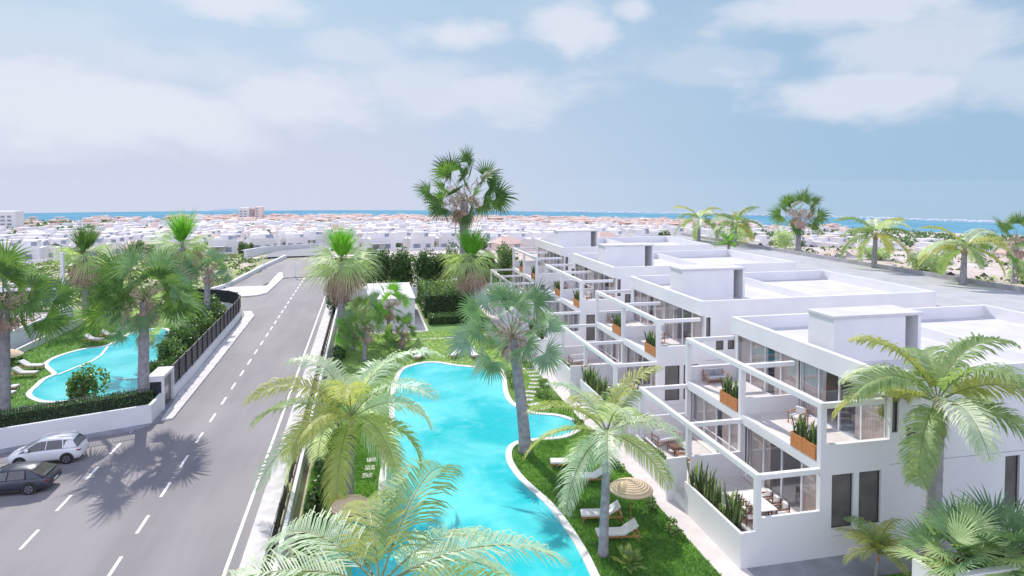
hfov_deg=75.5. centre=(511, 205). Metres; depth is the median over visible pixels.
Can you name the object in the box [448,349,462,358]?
sun lounger
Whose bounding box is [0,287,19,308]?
field bush
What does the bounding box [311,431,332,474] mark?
road shrub
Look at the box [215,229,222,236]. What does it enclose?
town villa
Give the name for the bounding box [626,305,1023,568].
white house
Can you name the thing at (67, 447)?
parked car
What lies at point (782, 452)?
glazed door
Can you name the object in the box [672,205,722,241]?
feather palm
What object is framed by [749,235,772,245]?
town villa
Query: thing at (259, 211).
hotel block
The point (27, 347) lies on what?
wall
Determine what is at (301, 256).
cross street
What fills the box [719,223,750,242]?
dry bush
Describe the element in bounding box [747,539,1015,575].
side path
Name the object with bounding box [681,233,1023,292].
wall
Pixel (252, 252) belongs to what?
street wall
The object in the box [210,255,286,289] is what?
road wall
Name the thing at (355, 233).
town villa
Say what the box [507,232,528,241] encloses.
town villa
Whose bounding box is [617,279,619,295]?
window
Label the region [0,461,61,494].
parked car
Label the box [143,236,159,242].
town villa
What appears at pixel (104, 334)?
sun lounger
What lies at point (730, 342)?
window
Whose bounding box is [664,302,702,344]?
glazed door
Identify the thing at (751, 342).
glazed door
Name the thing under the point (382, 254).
bush
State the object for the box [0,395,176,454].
pavement
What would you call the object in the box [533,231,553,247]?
town villa
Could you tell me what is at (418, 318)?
hut path
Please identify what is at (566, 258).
window
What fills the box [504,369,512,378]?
border plant
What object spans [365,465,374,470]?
stepping stone
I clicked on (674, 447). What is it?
coffee table
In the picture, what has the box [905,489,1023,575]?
fan plant
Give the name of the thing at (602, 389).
snake plant
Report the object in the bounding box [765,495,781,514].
dining chair
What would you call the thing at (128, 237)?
town villa
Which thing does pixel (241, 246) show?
town tree
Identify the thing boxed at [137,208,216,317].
skirted palm
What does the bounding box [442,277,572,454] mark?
fan palm
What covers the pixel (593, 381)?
snake plant
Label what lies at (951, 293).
back street
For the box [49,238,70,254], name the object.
town villa
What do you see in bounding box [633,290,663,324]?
glazed door
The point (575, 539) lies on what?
coping
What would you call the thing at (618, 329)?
planter
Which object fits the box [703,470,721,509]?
snake plant
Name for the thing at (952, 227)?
sea
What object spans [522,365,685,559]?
feather palm
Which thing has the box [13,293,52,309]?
field bush
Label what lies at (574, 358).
sofa
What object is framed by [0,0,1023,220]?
sky
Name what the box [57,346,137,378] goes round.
pool divider
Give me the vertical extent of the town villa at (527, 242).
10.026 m
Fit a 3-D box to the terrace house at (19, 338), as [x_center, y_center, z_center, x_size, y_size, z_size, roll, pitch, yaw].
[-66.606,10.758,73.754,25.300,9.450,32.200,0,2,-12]
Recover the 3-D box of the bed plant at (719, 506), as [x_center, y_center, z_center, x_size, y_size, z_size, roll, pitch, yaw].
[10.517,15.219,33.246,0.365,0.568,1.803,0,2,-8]
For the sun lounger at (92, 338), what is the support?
on the garden lawn at (51, 356)
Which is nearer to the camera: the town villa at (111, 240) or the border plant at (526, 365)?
the border plant at (526, 365)
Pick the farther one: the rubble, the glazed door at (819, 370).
the rubble
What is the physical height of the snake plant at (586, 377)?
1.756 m
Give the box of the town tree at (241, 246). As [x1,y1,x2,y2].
[237,242,249,253]
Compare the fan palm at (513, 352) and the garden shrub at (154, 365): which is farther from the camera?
the garden shrub at (154, 365)
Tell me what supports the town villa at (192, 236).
on the ground at (996, 271)
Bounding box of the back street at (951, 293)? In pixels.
[617,235,1023,311]
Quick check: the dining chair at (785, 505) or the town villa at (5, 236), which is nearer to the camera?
the dining chair at (785, 505)
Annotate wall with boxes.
[0,387,151,448]
[16,318,83,352]
[149,393,163,421]
[169,289,240,396]
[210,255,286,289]
[244,243,318,257]
[271,305,337,575]
[349,286,485,299]
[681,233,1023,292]
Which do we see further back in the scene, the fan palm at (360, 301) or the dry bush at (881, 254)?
the dry bush at (881, 254)
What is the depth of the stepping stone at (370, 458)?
42.92 m
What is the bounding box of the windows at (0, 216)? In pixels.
[0,216,11,227]
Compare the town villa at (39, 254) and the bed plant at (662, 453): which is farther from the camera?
the town villa at (39, 254)
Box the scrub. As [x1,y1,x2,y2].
[0,246,1023,306]
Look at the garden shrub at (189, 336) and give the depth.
66.70 m
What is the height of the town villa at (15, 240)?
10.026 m
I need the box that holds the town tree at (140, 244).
[129,240,145,253]
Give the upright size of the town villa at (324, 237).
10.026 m
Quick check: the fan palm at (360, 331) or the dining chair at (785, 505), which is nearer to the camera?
the dining chair at (785, 505)
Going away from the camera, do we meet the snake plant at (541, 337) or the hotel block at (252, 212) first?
the snake plant at (541, 337)
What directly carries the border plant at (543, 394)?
on the lawn at (439, 327)
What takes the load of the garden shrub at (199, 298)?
on the garden lawn at (51, 356)
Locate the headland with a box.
[208,209,280,210]
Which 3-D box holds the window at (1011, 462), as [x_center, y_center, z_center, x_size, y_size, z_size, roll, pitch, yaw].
[25.715,14.275,34.210,0.930,2.880,0.080,0,2,-12]
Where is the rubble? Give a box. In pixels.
[758,243,1010,275]
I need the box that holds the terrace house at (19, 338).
[0,252,94,348]
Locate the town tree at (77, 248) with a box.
[72,245,84,258]
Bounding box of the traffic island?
[221,272,282,296]
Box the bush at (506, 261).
[495,241,518,282]
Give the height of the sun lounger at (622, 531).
0.921 m
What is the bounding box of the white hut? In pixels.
[367,282,415,324]
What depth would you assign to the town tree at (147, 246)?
188.63 m
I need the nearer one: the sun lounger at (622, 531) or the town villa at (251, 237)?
the sun lounger at (622, 531)
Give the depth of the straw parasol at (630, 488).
34.05 m
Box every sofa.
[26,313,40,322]
[568,353,588,364]
[607,312,620,322]
[651,428,679,447]
[702,368,728,383]
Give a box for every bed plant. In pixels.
[656,446,666,459]
[714,498,728,519]
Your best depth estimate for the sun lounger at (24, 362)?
63.73 m
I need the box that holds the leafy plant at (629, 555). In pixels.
[610,543,645,573]
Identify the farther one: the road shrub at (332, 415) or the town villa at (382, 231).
the town villa at (382, 231)
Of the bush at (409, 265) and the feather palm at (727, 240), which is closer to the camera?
the bush at (409, 265)
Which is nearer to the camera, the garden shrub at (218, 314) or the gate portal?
the gate portal
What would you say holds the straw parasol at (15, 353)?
on the garden lawn at (51, 356)
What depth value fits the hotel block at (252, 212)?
836.66 m
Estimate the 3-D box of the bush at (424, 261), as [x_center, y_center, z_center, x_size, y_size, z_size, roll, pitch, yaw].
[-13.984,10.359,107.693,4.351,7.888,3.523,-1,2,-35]
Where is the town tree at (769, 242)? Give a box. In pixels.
[768,240,778,245]
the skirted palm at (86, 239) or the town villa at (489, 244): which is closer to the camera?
the skirted palm at (86, 239)
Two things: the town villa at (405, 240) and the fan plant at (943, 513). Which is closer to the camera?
the fan plant at (943, 513)
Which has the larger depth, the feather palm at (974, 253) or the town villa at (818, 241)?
the town villa at (818, 241)
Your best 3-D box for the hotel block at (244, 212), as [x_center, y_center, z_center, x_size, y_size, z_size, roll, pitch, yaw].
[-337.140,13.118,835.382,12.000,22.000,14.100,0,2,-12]
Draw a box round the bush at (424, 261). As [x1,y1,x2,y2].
[415,246,440,280]
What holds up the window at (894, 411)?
in the white house at (779, 366)
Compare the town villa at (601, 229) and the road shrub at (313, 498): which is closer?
the road shrub at (313, 498)
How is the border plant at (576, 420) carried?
on the lawn at (439, 327)
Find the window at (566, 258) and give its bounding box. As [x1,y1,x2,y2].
[565,257,567,269]
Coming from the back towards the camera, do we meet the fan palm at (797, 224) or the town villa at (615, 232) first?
the town villa at (615, 232)
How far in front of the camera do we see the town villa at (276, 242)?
262.23 m
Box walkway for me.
[475,296,753,575]
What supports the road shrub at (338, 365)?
on the lawn at (384, 348)
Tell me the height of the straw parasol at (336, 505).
2.268 m
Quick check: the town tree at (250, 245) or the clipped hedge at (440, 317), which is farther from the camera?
the town tree at (250, 245)
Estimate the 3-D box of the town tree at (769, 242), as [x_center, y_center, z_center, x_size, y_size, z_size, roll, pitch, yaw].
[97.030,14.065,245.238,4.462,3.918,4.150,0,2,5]
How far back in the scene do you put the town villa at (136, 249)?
216.35 m
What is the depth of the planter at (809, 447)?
32.34 m
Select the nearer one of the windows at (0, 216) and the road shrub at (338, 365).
the road shrub at (338, 365)
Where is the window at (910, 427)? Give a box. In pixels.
[906,427,915,443]
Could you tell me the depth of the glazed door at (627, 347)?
54.50 m
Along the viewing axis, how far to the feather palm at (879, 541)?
29.92 m
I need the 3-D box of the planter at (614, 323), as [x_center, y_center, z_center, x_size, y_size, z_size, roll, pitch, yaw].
[9.165,10.194,57.902,0.643,1.784,1.164,0,2,-12]
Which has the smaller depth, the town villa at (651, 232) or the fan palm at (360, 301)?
the fan palm at (360, 301)
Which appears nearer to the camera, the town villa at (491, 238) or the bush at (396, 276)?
the bush at (396, 276)
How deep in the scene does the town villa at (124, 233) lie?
330.43 m
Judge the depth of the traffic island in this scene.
111.66 m
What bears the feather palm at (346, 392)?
on the lawn at (439, 327)
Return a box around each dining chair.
[726,493,744,507]
[735,501,751,512]
[740,506,752,526]
[762,489,773,502]
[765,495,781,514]
[771,501,789,514]
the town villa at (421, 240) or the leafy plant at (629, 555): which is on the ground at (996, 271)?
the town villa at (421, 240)
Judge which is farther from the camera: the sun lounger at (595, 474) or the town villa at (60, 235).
the town villa at (60, 235)
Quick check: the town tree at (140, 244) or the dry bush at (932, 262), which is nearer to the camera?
the dry bush at (932, 262)
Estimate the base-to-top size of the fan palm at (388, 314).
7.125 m
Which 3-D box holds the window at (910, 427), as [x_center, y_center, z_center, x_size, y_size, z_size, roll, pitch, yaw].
[19.698,11.413,32.789,0.650,1.000,0.080,0,2,-12]
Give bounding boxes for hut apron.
[368,323,427,334]
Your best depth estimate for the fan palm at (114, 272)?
50.82 m
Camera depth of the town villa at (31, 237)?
273.54 m
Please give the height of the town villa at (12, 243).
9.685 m
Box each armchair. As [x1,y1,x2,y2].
[583,292,591,299]
[651,331,664,341]
[676,449,689,460]
[787,406,808,423]
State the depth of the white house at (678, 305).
55.30 m
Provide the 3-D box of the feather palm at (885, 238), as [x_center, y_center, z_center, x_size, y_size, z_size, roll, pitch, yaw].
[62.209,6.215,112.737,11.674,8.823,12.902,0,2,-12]
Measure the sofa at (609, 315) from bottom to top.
0.860 m
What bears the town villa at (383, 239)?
on the ground at (996, 271)
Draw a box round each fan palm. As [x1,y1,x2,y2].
[0,238,87,411]
[67,239,208,392]
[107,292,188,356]
[181,247,232,315]
[330,308,375,350]
[340,306,392,360]
[346,291,385,325]
[364,279,414,339]
[382,311,424,349]
[412,144,518,268]
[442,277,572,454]
[765,183,831,250]
[971,211,1023,283]
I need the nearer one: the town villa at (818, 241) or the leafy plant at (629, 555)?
the leafy plant at (629, 555)
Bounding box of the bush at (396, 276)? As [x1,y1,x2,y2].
[378,249,408,282]
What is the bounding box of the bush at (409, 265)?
[393,245,422,286]
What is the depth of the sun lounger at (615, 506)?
35.08 m
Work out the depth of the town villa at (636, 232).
235.50 m
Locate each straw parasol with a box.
[10,349,23,357]
[330,494,371,542]
[610,477,652,519]
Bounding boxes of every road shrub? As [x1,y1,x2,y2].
[283,545,319,575]
[302,474,329,523]
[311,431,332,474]
[324,404,340,435]
[330,357,342,378]
[331,344,346,360]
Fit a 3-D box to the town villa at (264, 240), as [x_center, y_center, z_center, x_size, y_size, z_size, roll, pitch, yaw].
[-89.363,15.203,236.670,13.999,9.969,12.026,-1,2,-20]
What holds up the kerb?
on the road at (190, 527)
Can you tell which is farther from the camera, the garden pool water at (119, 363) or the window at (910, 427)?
the garden pool water at (119, 363)
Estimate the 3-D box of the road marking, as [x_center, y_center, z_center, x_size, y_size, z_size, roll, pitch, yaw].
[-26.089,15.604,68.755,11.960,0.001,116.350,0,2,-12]
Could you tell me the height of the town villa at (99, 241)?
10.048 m
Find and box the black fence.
[260,304,334,575]
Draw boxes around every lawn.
[10,310,177,408]
[294,298,719,575]
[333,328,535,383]
[884,572,910,575]
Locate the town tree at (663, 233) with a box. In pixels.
[658,230,670,235]
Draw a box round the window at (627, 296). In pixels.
[625,294,629,302]
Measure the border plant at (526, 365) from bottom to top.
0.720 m
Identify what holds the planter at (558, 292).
on the white house at (611, 266)
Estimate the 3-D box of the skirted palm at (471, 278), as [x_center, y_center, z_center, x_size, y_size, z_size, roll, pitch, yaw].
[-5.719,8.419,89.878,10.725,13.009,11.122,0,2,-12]
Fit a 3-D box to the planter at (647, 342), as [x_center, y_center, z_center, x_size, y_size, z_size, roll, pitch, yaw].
[10.649,10.430,51.137,0.643,1.784,1.164,0,2,-12]
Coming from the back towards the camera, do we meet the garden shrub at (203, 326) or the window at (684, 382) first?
the garden shrub at (203, 326)
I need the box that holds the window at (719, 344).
[716,341,722,349]
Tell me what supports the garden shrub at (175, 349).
on the garden lawn at (51, 356)
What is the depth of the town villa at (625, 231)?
265.87 m
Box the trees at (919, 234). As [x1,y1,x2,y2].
[5,216,1023,248]
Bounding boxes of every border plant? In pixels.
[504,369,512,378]
[508,377,513,387]
[522,360,532,367]
[535,387,551,399]
[537,378,549,387]
[549,394,561,403]
[571,415,584,424]
[611,458,625,470]
[643,495,657,510]
[663,516,684,538]
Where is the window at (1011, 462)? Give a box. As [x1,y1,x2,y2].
[1004,455,1017,508]
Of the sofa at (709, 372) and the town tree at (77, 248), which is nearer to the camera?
the sofa at (709, 372)
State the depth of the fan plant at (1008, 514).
25.47 m
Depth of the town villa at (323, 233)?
372.96 m
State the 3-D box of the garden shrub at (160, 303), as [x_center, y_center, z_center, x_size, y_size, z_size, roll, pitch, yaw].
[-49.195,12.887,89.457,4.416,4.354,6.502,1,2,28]
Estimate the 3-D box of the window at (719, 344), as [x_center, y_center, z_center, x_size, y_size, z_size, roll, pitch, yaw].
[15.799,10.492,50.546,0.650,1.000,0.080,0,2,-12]
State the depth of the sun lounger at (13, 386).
57.22 m
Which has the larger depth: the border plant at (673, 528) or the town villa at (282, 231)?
the town villa at (282, 231)
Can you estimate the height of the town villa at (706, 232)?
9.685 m
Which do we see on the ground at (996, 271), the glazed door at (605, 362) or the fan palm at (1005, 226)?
the fan palm at (1005, 226)
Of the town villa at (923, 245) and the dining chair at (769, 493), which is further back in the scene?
the town villa at (923, 245)
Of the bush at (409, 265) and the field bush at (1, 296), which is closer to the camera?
the field bush at (1, 296)
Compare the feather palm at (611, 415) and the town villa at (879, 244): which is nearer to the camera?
the feather palm at (611, 415)
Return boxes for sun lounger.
[11,366,38,376]
[11,384,19,389]
[18,359,44,368]
[83,333,104,342]
[99,329,114,336]
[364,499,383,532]
[413,347,428,360]
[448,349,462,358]
[471,346,477,358]
[550,454,584,468]
[571,466,601,479]
[580,500,622,521]
[595,518,640,543]
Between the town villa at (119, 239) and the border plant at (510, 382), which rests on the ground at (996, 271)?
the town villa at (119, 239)
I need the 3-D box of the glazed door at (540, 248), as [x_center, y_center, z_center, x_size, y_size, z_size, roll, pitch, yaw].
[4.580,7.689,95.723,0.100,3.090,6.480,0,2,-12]
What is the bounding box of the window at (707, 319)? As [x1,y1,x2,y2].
[706,317,709,336]
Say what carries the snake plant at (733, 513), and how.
on the white house at (779, 366)
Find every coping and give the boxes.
[26,328,171,403]
[315,361,599,575]
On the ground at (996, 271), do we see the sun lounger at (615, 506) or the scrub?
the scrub
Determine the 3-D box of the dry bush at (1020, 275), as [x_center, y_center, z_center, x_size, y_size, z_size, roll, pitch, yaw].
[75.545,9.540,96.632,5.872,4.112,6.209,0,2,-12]
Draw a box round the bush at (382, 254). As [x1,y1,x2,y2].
[366,246,390,282]
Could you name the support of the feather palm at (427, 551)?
on the lawn at (439, 327)
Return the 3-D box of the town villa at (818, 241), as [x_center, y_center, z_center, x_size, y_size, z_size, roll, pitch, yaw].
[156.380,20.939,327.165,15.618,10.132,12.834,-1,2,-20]
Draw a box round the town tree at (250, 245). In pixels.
[245,242,253,248]
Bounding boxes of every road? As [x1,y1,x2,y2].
[0,277,329,575]
[230,256,333,286]
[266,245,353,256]
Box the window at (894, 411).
[892,398,896,431]
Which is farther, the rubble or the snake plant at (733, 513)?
the rubble
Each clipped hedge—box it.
[0,389,153,427]
[417,277,467,317]
[427,310,470,324]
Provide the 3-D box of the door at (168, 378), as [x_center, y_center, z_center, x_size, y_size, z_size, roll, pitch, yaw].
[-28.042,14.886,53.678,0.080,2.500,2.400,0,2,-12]
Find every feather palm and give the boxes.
[222,457,572,575]
[243,347,444,523]
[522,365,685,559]
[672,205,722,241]
[709,206,764,245]
[714,230,744,249]
[830,332,1023,555]
[834,216,917,267]
[835,515,915,575]
[917,226,1015,284]
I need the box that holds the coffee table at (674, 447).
[666,443,684,455]
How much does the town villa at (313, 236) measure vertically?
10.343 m
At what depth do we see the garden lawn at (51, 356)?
71.09 m
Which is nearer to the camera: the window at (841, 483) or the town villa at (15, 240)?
the window at (841, 483)
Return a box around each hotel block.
[0,211,23,227]
[239,207,250,217]
[250,208,254,216]
[255,207,263,217]
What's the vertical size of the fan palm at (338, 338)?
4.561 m
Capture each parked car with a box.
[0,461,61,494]
[6,430,88,463]
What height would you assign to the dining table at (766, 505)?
0.750 m
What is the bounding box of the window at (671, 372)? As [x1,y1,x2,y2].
[665,365,678,400]
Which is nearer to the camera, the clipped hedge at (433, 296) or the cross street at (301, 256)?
the clipped hedge at (433, 296)
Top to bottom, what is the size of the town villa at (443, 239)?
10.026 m
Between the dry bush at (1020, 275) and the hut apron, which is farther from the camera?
the dry bush at (1020, 275)
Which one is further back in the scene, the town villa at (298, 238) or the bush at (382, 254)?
the town villa at (298, 238)
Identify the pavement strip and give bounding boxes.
[237,304,331,575]
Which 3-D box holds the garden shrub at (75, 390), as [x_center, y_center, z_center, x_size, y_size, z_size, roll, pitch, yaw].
[-34.891,14.544,54.384,3.425,3.325,1.709,0,2,-12]
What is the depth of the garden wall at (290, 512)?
38.28 m
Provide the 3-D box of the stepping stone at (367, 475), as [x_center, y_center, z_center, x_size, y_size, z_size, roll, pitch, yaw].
[-8.881,16.577,40.630,0.600,0.070,0.700,0,2,-12]
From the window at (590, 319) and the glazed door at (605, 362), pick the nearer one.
the glazed door at (605, 362)
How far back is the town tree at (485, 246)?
222.79 m
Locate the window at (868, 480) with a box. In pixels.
[858,470,878,523]
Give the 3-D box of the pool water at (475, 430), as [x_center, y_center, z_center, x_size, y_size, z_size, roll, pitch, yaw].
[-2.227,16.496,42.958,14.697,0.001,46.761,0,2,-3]
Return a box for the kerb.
[161,311,253,420]
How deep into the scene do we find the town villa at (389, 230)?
404.75 m
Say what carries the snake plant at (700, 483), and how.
on the white house at (779, 366)
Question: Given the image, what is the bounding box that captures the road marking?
[18,277,326,575]
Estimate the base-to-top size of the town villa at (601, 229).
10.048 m
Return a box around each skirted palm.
[43,221,118,317]
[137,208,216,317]
[297,221,387,337]
[434,223,504,299]
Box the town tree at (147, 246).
[143,244,156,256]
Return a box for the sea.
[24,210,1023,235]
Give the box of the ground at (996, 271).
[0,221,1023,575]
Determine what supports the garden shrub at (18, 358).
on the garden lawn at (51, 356)
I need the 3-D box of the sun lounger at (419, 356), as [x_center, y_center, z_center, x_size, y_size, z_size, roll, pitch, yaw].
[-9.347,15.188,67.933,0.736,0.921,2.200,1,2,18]
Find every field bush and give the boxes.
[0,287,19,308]
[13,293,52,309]
[105,282,142,299]
[148,283,170,299]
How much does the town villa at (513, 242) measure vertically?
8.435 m
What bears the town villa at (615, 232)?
on the ground at (996, 271)
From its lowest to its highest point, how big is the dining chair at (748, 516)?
0.860 m
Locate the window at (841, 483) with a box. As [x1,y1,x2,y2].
[831,473,851,527]
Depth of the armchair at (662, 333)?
54.70 m
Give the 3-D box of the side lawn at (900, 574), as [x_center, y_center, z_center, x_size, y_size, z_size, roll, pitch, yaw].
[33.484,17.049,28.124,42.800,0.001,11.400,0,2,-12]
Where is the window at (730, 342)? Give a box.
[728,340,733,348]
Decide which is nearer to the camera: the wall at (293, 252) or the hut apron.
the hut apron
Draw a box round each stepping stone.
[362,472,371,478]
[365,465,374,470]
[367,457,375,462]
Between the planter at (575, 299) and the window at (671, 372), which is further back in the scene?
the planter at (575, 299)
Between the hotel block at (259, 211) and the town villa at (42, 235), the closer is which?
the town villa at (42, 235)
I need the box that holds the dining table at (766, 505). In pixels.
[738,490,777,515]
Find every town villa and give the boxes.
[0,235,10,238]
[1,241,15,246]
[4,239,48,262]
[8,239,22,244]
[10,236,24,238]
[23,236,38,238]
[35,233,52,237]
[42,240,60,260]
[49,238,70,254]
[50,234,69,238]
[54,237,112,257]
[104,238,124,253]
[109,236,129,244]
[114,241,150,255]
[117,232,130,235]
[123,235,135,240]
[130,234,143,240]
[140,236,191,257]
[142,232,154,235]
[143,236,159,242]
[187,235,207,250]
[202,233,214,239]
[203,234,239,255]
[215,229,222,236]
[244,234,258,243]
[250,233,273,247]
[270,236,278,245]
[273,230,287,237]
[279,230,293,242]
[280,234,292,244]
[286,233,307,244]
[304,231,328,245]
[317,231,331,243]
[322,229,335,240]
[344,228,356,238]
[354,232,366,248]
[359,232,373,249]
[362,231,403,249]
[366,231,408,251]
[382,228,391,232]
[395,231,411,245]
[403,232,435,247]
[407,231,446,250]
[429,232,438,236]
[434,231,459,249]
[478,235,494,249]
[480,232,495,239]
[490,232,500,238]
[490,236,536,251]
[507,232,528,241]
[523,232,540,246]
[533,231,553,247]
[592,227,605,232]
[598,232,616,236]
[604,229,626,235]
[621,228,629,233]
[627,229,656,235]
[628,227,655,233]
[666,227,690,235]
[701,229,730,238]
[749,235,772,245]
[788,236,811,246]
[812,237,829,246]
[823,237,854,247]
[860,238,891,249]
[914,242,949,252]
[993,248,1011,255]
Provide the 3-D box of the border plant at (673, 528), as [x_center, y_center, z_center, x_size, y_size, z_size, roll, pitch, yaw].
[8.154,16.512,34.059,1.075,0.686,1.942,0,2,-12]
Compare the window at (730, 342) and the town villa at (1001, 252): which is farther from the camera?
the town villa at (1001, 252)
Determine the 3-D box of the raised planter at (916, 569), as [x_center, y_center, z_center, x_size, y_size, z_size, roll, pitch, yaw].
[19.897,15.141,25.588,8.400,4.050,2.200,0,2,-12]
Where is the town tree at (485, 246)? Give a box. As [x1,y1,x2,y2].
[479,238,488,249]
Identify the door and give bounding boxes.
[165,372,170,404]
[538,248,549,265]
[548,296,563,321]
[550,252,563,272]
[564,304,578,331]
[575,264,593,288]
[593,272,614,298]
[600,330,625,377]
[626,347,651,386]
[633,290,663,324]
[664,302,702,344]
[692,393,737,452]
[737,336,798,394]
[746,428,803,511]
[800,361,886,439]
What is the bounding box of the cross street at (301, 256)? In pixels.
[26,252,518,267]
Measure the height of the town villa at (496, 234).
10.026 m
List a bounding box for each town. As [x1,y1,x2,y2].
[0,213,1023,250]
[553,210,1021,223]
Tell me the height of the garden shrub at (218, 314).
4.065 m
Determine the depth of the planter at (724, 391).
40.09 m
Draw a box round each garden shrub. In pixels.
[10,349,25,363]
[65,362,111,401]
[122,286,170,315]
[149,356,176,374]
[156,336,187,365]
[164,321,198,348]
[173,292,203,313]
[178,309,215,340]
[190,301,225,327]
[195,293,226,312]
[324,290,349,312]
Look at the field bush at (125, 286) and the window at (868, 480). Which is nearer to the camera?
the window at (868, 480)
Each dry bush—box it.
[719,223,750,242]
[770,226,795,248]
[864,246,890,259]
[904,251,947,272]
[1006,260,1023,283]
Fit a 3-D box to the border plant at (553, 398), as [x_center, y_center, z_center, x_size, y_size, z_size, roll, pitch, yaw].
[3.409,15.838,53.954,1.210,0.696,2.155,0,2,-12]
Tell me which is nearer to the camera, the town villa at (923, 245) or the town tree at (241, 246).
the town tree at (241, 246)
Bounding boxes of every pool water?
[32,329,167,400]
[322,363,589,575]
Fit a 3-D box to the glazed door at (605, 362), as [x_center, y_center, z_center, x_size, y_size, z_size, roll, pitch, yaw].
[9.031,13.090,59.538,0.100,3.080,6.200,0,2,-12]
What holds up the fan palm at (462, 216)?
on the lawn at (439, 327)
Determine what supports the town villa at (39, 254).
on the ground at (996, 271)
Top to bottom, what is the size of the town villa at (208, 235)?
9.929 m
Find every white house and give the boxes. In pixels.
[486,229,710,323]
[511,242,795,356]
[552,264,935,427]
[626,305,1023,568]
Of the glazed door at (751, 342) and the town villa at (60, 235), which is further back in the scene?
the town villa at (60, 235)
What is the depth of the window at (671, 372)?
49.81 m
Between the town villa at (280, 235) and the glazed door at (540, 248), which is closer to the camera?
the glazed door at (540, 248)
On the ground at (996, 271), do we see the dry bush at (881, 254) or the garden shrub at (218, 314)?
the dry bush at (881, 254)
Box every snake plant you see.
[538,328,546,338]
[581,362,599,384]
[588,368,599,392]
[597,375,611,398]
[686,457,716,495]
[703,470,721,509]
[721,479,749,527]
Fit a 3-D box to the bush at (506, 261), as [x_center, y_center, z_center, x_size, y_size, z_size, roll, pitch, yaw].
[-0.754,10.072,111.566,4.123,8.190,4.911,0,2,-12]
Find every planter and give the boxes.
[554,279,559,294]
[557,281,559,296]
[573,290,578,305]
[576,291,578,307]
[612,312,619,332]
[616,315,620,335]
[644,329,653,353]
[649,333,655,356]
[719,373,732,405]
[727,379,737,411]
[788,412,808,451]
[801,420,816,459]
[912,543,1023,575]
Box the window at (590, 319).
[586,314,594,339]
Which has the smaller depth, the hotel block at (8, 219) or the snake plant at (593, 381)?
the snake plant at (593, 381)
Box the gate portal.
[149,366,174,408]
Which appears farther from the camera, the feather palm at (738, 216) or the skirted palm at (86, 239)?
the feather palm at (738, 216)
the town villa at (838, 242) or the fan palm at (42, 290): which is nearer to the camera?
the fan palm at (42, 290)
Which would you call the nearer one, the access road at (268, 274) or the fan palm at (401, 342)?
the fan palm at (401, 342)
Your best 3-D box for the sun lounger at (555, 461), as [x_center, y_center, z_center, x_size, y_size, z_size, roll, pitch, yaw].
[3.531,16.097,41.903,2.200,0.921,0.736,0,2,-2]
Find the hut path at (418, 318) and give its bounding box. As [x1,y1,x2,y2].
[415,302,424,323]
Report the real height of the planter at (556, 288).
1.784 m
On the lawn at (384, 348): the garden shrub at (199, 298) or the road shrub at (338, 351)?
the road shrub at (338, 351)
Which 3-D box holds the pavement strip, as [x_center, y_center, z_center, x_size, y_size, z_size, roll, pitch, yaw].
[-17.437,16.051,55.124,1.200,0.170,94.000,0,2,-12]
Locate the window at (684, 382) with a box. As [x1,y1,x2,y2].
[683,364,697,398]
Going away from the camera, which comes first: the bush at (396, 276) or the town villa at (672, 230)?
the bush at (396, 276)
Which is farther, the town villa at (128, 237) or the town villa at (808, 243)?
the town villa at (808, 243)
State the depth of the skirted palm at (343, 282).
73.87 m
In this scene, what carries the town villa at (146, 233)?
on the ground at (996, 271)
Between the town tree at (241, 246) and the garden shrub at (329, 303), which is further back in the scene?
the town tree at (241, 246)
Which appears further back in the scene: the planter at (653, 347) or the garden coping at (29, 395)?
the garden coping at (29, 395)
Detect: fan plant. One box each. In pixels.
[886,508,1022,575]
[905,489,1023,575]
[935,482,1023,575]
[960,494,1023,557]
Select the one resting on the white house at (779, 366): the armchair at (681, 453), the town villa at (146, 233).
the armchair at (681, 453)
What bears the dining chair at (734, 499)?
on the white house at (779, 366)

